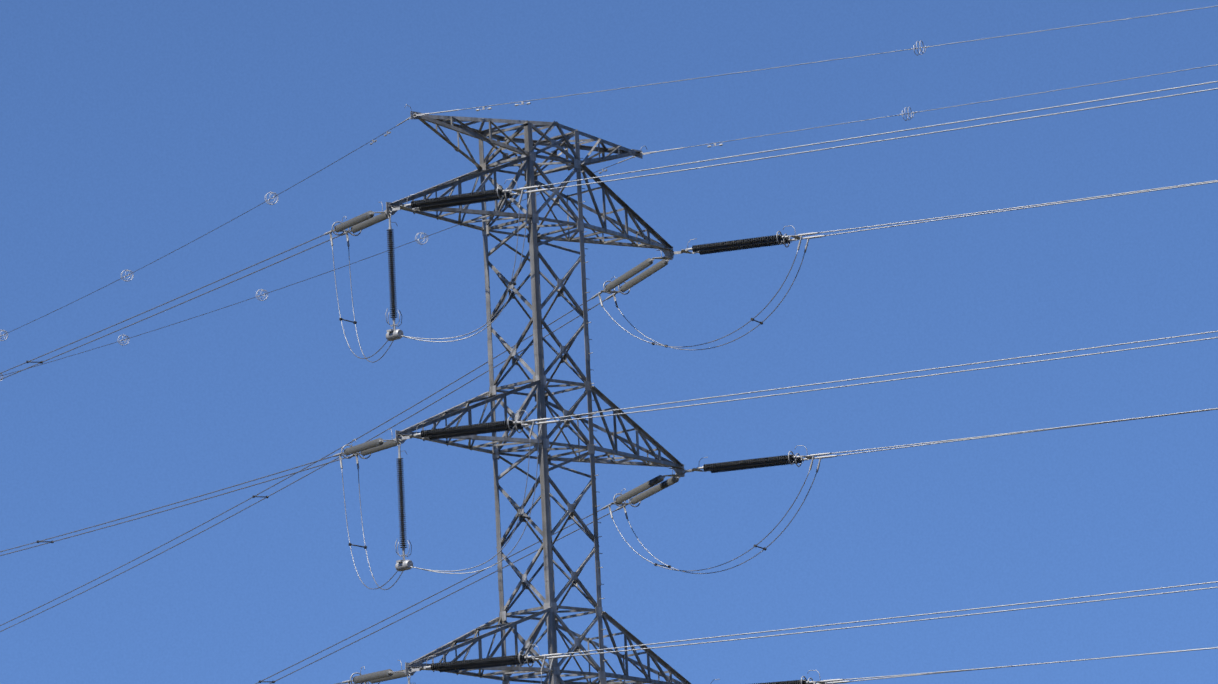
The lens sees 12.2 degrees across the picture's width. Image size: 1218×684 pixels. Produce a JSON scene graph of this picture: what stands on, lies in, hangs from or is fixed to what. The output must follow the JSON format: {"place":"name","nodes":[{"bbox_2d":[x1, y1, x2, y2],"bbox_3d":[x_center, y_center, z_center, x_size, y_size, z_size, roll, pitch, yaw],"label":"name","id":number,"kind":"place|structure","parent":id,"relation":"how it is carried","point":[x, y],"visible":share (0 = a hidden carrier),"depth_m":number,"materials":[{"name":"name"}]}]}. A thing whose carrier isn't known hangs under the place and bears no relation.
{"place":"outdoors","nodes":[
{"label":"outdoors","id":0,"kind":"place"},
{"bbox_2d":[0,0,1217,683],"label":"sky","id":1,"kind":"structure","parent":0,"point":[132,131],"materials":[{"name":"blue"}]},
{"label":"ground","id":2,"kind":"structure","parent":0,"visible":0},
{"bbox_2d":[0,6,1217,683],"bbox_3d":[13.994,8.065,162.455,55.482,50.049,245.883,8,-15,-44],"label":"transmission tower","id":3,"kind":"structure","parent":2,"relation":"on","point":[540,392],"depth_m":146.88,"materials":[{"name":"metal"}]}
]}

